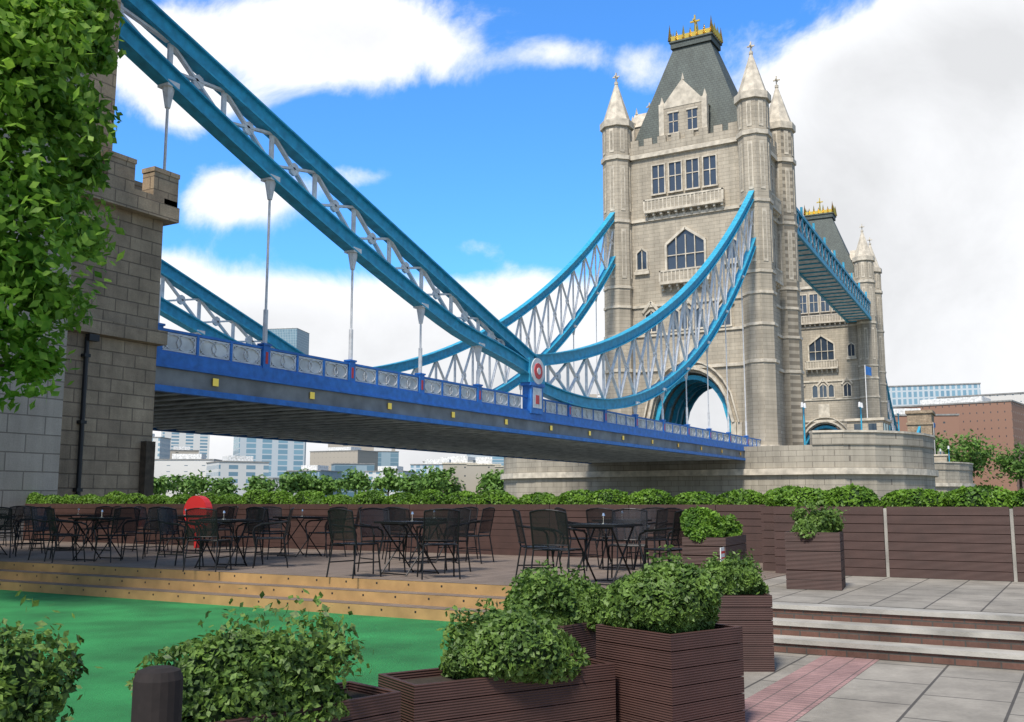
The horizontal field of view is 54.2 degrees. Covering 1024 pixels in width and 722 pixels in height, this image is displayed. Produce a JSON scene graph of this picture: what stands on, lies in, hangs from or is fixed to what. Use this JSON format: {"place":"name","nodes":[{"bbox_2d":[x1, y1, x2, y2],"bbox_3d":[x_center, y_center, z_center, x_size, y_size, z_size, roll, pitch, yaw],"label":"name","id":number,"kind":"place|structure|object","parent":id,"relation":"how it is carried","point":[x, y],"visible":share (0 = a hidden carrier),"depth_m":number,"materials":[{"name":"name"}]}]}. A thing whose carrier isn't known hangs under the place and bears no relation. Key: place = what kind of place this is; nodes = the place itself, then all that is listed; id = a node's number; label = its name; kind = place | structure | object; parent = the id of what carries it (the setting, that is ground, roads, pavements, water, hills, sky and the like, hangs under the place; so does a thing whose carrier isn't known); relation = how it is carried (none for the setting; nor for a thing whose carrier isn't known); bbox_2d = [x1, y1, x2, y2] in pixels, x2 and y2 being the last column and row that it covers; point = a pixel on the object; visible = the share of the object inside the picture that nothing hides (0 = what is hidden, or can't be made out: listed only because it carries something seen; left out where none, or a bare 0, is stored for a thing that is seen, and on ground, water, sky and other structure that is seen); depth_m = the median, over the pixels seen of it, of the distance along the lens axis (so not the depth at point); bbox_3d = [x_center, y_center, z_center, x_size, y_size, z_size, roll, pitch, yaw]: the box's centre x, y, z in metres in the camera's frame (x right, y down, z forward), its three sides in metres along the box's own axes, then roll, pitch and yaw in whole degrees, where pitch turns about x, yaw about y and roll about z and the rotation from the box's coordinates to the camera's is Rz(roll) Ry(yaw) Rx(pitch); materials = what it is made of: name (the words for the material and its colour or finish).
{"place":"outdoors","nodes":[
{"label":"outdoors","id":0,"kind":"place"},
{"bbox_2d":[0,0,126,412],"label":"tree","id":1,"kind":"object","parent":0,"point":[48,48],"depth_m":13.77,"materials":[{"name":"green plant"}]},
{"bbox_2d":[0,0,938,540],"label":"bridge","id":2,"kind":"structure","parent":0,"point":[696,152],"depth_m":101.63,"materials":[{"name":"beige stone"}]},
{"bbox_2d":[153,391,733,462],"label":"bridge deck","id":3,"kind":"structure","parent":2,"relation":"attached to","point":[180,412],"depth_m":59.58,"materials":[{"name":"metal"}]},
{"bbox_2d":[118,0,760,463],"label":"suspension bridge framework","id":4,"kind":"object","parent":3,"relation":"on","point":[196,374],"depth_m":51.38,"materials":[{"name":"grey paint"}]},
{"bbox_2d":[796,207,871,322],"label":"walkways","id":5,"kind":"structure","parent":2,"relation":"attached to","point":[818,275],"depth_m":149.41,"materials":[{"name":"blue metal"}]},
{"bbox_2d":[0,540,1023,721],"bbox_3d":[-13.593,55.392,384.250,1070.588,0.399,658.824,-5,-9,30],"label":"ground","id":6,"kind":"structure","parent":0,"point":[129,611],"depth_m":11.78,"materials":[{"name":"stone"},{"name":"brick"},{"name":"wood"}]},
{"bbox_2d":[0,516,15,554],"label":"table","id":7,"kind":"object","parent":6,"relation":"on","point":[1,527],"visible":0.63,"depth_m":19.03,"materials":[{"name":"grey metal"}]},
{"bbox_2d":[0,507,18,557],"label":"chair","id":8,"kind":"object","parent":6,"relation":"on","point":[6,527],"visible":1,"depth_m":18.16,"materials":[{"name":"black metal"}]},
{"bbox_2d":[0,506,23,546],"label":"chair","id":9,"kind":"object","parent":6,"relation":"on","point":[17,515],"visible":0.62,"depth_m":23.04,"materials":[{"name":"black metal"}]},
{"bbox_2d":[0,505,30,543],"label":"chair","id":10,"kind":"object","parent":6,"relation":"on","point":[19,525],"visible":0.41,"depth_m":24.32,"materials":[{"name":"black metal"}]},
{"bbox_2d":[12,506,50,553],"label":"chair","id":11,"kind":"object","parent":6,"relation":"on","point":[19,531],"visible":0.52,"depth_m":19.41,"materials":[{"name":"black metal"}]},
{"bbox_2d":[21,506,59,548],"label":"chair","id":12,"kind":"object","parent":6,"relation":"on","point":[26,516],"visible":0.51,"depth_m":21.88,"materials":[{"name":"black metal"}]},
{"bbox_2d":[28,506,61,550],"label":"chair","id":13,"kind":"object","parent":6,"relation":"on","point":[34,540],"visible":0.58,"depth_m":21.01,"materials":[{"name":"black metal"}]},
{"bbox_2d":[28,507,76,559],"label":"chair","id":14,"kind":"object","parent":6,"relation":"on","point":[41,512],"visible":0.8,"depth_m":17.72,"materials":[{"name":"black metal"}]},
{"bbox_2d":[44,507,88,562],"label":"chair","id":15,"kind":"object","parent":6,"relation":"on","point":[56,530],"visible":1,"depth_m":16.86,"materials":[{"name":"black metal"}]},
{"bbox_2d":[55,508,99,548],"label":"table","id":16,"kind":"object","parent":6,"relation":"on","point":[71,515],"visible":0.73,"depth_m":21.69,"materials":[{"name":"grey metal"}]},
{"bbox_2d":[73,506,112,550],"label":"chair","id":17,"kind":"object","parent":6,"relation":"on","point":[93,522],"visible":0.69,"depth_m":20.98,"materials":[{"name":"black metal"}]},
{"bbox_2d":[68,510,131,560],"bbox_3d":[-7.225,3.047,17.506,0.740,0.873,0.740,-4,-9,26],"label":"table","id":18,"kind":"object","parent":6,"relation":"on","point":[101,518],"visible":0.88,"depth_m":17.44,"materials":[{"name":"grey metal"}]},
{"bbox_2d":[85,506,121,547],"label":"chair","id":19,"kind":"object","parent":6,"relation":"on","point":[114,507],"visible":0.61,"depth_m":22.17,"materials":[{"name":"black metal"}]},
{"bbox_2d":[93,507,140,562],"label":"chair","id":20,"kind":"object","parent":6,"relation":"on","point":[133,520],"visible":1,"depth_m":16.93,"materials":[{"name":"black metal"}]},
{"bbox_2d":[122,506,167,558],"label":"chair","id":21,"kind":"object","parent":6,"relation":"on","point":[144,533],"visible":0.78,"depth_m":18.33,"materials":[{"name":"black metal"}]},
{"bbox_2d":[132,506,170,550],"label":"chair","id":22,"kind":"object","parent":6,"relation":"on","point":[139,525],"visible":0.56,"depth_m":20.94,"materials":[{"name":"black metal"}]},
{"bbox_2d":[146,506,185,553],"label":"chair","id":23,"kind":"object","parent":6,"relation":"on","point":[183,533],"visible":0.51,"depth_m":19.44,"materials":[{"name":"black metal"}]},
{"bbox_2d":[154,507,206,567],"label":"chair","id":24,"kind":"object","parent":6,"relation":"on","point":[179,538],"visible":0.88,"depth_m":15.75,"materials":[{"name":"black metal"}]},
{"bbox_2d":[160,509,209,551],"bbox_3d":[-6.693,3.450,20.363,0.740,0.873,0.740,-4,-9,26],"label":"table","id":25,"kind":"object","parent":6,"relation":"on","point":[181,516],"visible":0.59,"depth_m":20.30,"materials":[{"name":"grey metal"}]},
{"bbox_2d":[183,496,212,547],"bbox_3d":[-6.946,3.550,22.090,0.720,1.140,0.180,-5,-9,30],"label":"lifebuoy box","id":26,"kind":"object","parent":6,"relation":"on","point":[198,502],"visible":0.51,"depth_m":22.04,"materials":[{"name":"red plastic"}]},
{"bbox_2d":[182,508,233,571],"bbox_3d":[-4.487,2.628,14.758,0.580,0.922,0.632,-1,-8,9],"label":"chair","id":27,"kind":"object","parent":6,"relation":"on","point":[201,535],"visible":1,"depth_m":14.56,"materials":[{"name":"black metal"}]},
{"bbox_2d":[195,506,234,552],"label":"chair","id":28,"kind":"object","parent":6,"relation":"on","point":[231,512],"visible":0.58,"depth_m":20.03,"materials":[{"name":"black metal"}]},
{"bbox_2d":[203,506,238,550],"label":"chair","id":29,"kind":"object","parent":6,"relation":"on","point":[234,516],"visible":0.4,"depth_m":21.13,"materials":[{"name":"black metal"}]},
{"bbox_2d":[189,511,255,568],"bbox_3d":[-4.530,2.783,15.636,0.740,0.873,0.740,-2,-8,16],"label":"table","id":30,"kind":"object","parent":6,"relation":"on","point":[223,520],"visible":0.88,"depth_m":15.58,"materials":[{"name":"grey metal"}]},
{"bbox_2d":[217,507,265,565],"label":"chair","id":31,"kind":"object","parent":6,"relation":"on","point":[250,523],"visible":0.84,"depth_m":16.31,"materials":[{"name":"black metal"}]},
{"bbox_2d":[245,507,287,559],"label":"chair","id":32,"kind":"object","parent":6,"relation":"on","point":[266,526],"visible":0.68,"depth_m":17.80,"materials":[{"name":"black metal"}]},
{"bbox_2d":[252,507,293,567],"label":"chair","id":33,"kind":"object","parent":6,"relation":"on","point":[288,521],"visible":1,"depth_m":15.48,"materials":[{"name":"black metal"}]},
{"bbox_2d":[257,506,290,554],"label":"chair","id":34,"kind":"object","parent":6,"relation":"on","point":[271,509],"visible":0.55,"depth_m":19.59,"materials":[{"name":"black metal"}]},
{"bbox_2d":[273,509,327,556],"bbox_3d":[-3.973,3.223,18.758,0.740,0.873,0.740,-7,-10,40],"label":"table","id":35,"kind":"object","parent":6,"relation":"on","point":[303,517],"visible":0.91,"depth_m":18.74,"materials":[{"name":"grey metal"}]},
{"bbox_2d":[305,506,346,557],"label":"chair","id":36,"kind":"object","parent":6,"relation":"on","point":[325,532],"visible":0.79,"depth_m":18.34,"materials":[{"name":"black metal"}]},
{"bbox_2d":[328,506,361,555],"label":"chair","id":37,"kind":"object","parent":6,"relation":"on","point":[357,517],"visible":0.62,"depth_m":19.04,"materials":[{"name":"black metal"}]},
{"bbox_2d":[326,508,383,578],"bbox_3d":[-2.146,2.455,13.526,0.580,0.922,0.632,-6,-10,37],"label":"chair","id":38,"kind":"object","parent":6,"relation":"on","point":[355,544],"visible":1,"depth_m":13.40,"materials":[{"name":"black metal"}]},
{"bbox_2d":[357,508,407,573],"bbox_3d":[-1.895,2.590,14.483,0.580,0.922,0.632,5,-10,-33],"label":"chair","id":39,"kind":"object","parent":6,"relation":"on","point":[373,531],"visible":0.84,"depth_m":14.62,"materials":[{"name":"black metal"}]},
{"bbox_2d":[382,507,422,560],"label":"chair","id":40,"kind":"object","parent":6,"relation":"on","point":[392,512],"visible":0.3,"depth_m":17.80,"materials":[{"name":"black metal"}]},
{"bbox_2d":[384,507,430,564],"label":"chair","id":41,"kind":"object","parent":6,"relation":"on","point":[396,529],"visible":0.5,"depth_m":16.24,"materials":[{"name":"black metal"}]},
{"bbox_2d":[374,512,446,575],"bbox_3d":[-1.433,2.563,14.075,0.740,0.873,0.740,-8,-11,43],"label":"table","id":42,"kind":"object","parent":6,"relation":"on","point":[403,523],"visible":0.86,"depth_m":14.00,"materials":[{"name":"grey metal"}]},
{"bbox_2d":[403,510,462,562],"bbox_3d":[-1.340,2.972,16.977,0.740,0.873,0.740,-5,-9,31],"label":"table","id":43,"kind":"object","parent":6,"relation":"on","point":[418,519],"visible":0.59,"depth_m":16.86,"materials":[{"name":"grey metal"}]},
{"bbox_2d":[416,508,461,579],"bbox_3d":[-0.975,2.430,13.351,0.580,0.922,0.632,2,-8,-12],"label":"chair","id":44,"kind":"object","parent":6,"relation":"on","point":[453,544],"visible":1,"depth_m":13.15,"materials":[{"name":"black metal"}]},
{"bbox_2d":[419,508,471,573],"bbox_3d":[-0.946,2.601,14.566,0.580,0.922,0.632,-7,-11,42],"label":"chair","id":45,"kind":"object","parent":6,"relation":"on","point":[461,530],"visible":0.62,"depth_m":14.59,"materials":[{"name":"black metal"}]},
{"bbox_2d":[436,507,478,559],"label":"chair","id":46,"kind":"object","parent":6,"relation":"on","point":[472,515],"visible":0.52,"depth_m":17.81,"materials":[{"name":"black metal"}]},
{"bbox_2d":[451,507,494,563],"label":"chair","id":47,"kind":"object","parent":6,"relation":"on","point":[483,524],"visible":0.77,"depth_m":16.62,"materials":[{"name":"black metal"}]},
{"bbox_2d":[186,531,845,721],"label":"planter boxes","id":48,"kind":"object","parent":6,"relation":"on","point":[631,675],"visible":0.67,"depth_m":6.10,"materials":[{"name":"brown wood"}]},
{"bbox_2d":[0,500,846,721],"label":"shrubs","id":49,"kind":"object","parent":48,"relation":"on","point":[246,670],"visible":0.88,"depth_m":5.69,"materials":[{"name":"green plant"}]},
{"bbox_2d":[511,509,564,577],"bbox_3d":[0.311,2.325,12.609,0.632,0.922,0.580,1,-8,-8],"label":"chair","id":50,"kind":"object","parent":6,"relation":"on","point":[522,526],"visible":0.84,"depth_m":12.45,"materials":[{"name":"black metal"}]},
{"bbox_2d":[529,509,587,579],"bbox_3d":[0.535,2.229,11.924,0.580,0.922,0.632,-4,-9,27],"label":"chair","id":51,"kind":"object","parent":6,"relation":"on","point":[547,544],"visible":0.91,"depth_m":11.76,"materials":[{"name":"black metal"}]},
{"bbox_2d":[554,507,600,568],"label":"chair","id":52,"kind":"object","parent":6,"relation":"on","point":[574,538],"visible":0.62,"depth_m":15.33,"materials":[{"name":"black metal"}]},
{"bbox_2d":[562,513,642,585],"bbox_3d":[1.129,2.325,12.388,0.740,0.873,0.740,-5,-10,33],"label":"table","id":53,"kind":"object","parent":6,"relation":"on","point":[594,526],"visible":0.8,"depth_m":12.27,"materials":[{"name":"grey metal"}]},
{"bbox_2d":[586,508,633,570],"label":"chair","id":54,"kind":"object","parent":6,"relation":"on","point":[598,530],"visible":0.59,"depth_m":14.65,"materials":[{"name":"black metal"}]},
{"bbox_2d":[594,512,651,569],"bbox_3d":[1.704,2.753,15.421,0.740,0.873,0.740,-4,-9,24],"label":"table","id":55,"kind":"object","parent":6,"relation":"on","point":[634,565],"visible":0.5,"depth_m":15.24,"materials":[{"name":"grey metal"}]},
{"bbox_2d":[605,508,649,579],"bbox_3d":[1.529,2.400,13.134,0.580,0.922,0.632,-2,-8,12],"label":"chair","id":56,"kind":"object","parent":6,"relation":"on","point":[645,545],"visible":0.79,"depth_m":13.36,"materials":[{"name":"black metal"}]},
{"bbox_2d":[624,507,668,563],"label":"chair","id":57,"kind":"object","parent":6,"relation":"on","point":[651,525],"visible":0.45,"depth_m":16.18,"materials":[{"name":"black metal"}]},
{"bbox_2d":[632,508,681,563],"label":"chair","id":58,"kind":"object","parent":6,"relation":"on","point":[659,539],"visible":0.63,"depth_m":14.85,"materials":[{"name":"black metal"}]},
{"bbox_2d":[638,510,684,569],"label":"chair","id":59,"kind":"object","parent":6,"relation":"on","point":[667,540],"visible":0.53,"depth_m":11.78,"materials":[{"name":"black metal"}]},
{"bbox_2d":[23,504,1023,581],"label":"planter walls","id":60,"kind":"structure","parent":0,"point":[973,543],"depth_m":14.82,"materials":[{"name":"brown wood"}]},
{"bbox_2d":[26,483,1023,508],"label":"hedges","id":61,"kind":"object","parent":60,"relation":"on","point":[851,494],"visible":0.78,"depth_m":18.16,"materials":[{"name":"green plant"}]},
{"bbox_2d":[112,0,1023,470],"label":"sky","id":62,"kind":"structure","parent":0,"point":[472,126],"materials":[{"name":"blue"}]},
{"bbox_2d":[153,429,1023,495],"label":"city tree","id":63,"kind":"object","parent":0,"point":[297,482],"depth_m":412.07,"materials":[{"name":"green plant"}]},
{"bbox_2d":[743,652,1023,721],"bbox_3d":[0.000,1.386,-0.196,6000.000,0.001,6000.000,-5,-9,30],"label":"ground","id":64,"kind":"structure","parent":0,"point":[885,691],"depth_m":7.38,"materials":[{"name":"grey stone"}]},
{"bbox_2d":[131,665,183,721],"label":"bollard","id":65,"kind":"object","parent":64,"relation":"on","point":[157,693],"visible":1,"depth_m":3.87,"materials":[{"name":"black metal"}]},
{"bbox_2d":[152,328,1023,496],"bbox_3d":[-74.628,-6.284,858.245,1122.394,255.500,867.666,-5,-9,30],"label":"city","id":66,"kind":"object","parent":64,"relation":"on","point":[961,408],"visible":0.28,"depth_m":506.83,"materials":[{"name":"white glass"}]},
{"bbox_2d":[799,198,974,491],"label":"bridge","id":67,"kind":"structure","parent":0,"point":[839,352],"depth_m":184.61,"materials":[{"name":"beige stone"}]},
{"bbox_2d":[886,379,920,432],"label":"suspension chain","id":68,"kind":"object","parent":67,"relation":"attached to","point":[895,423],"depth_m":208.66,"materials":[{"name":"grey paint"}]}
]}

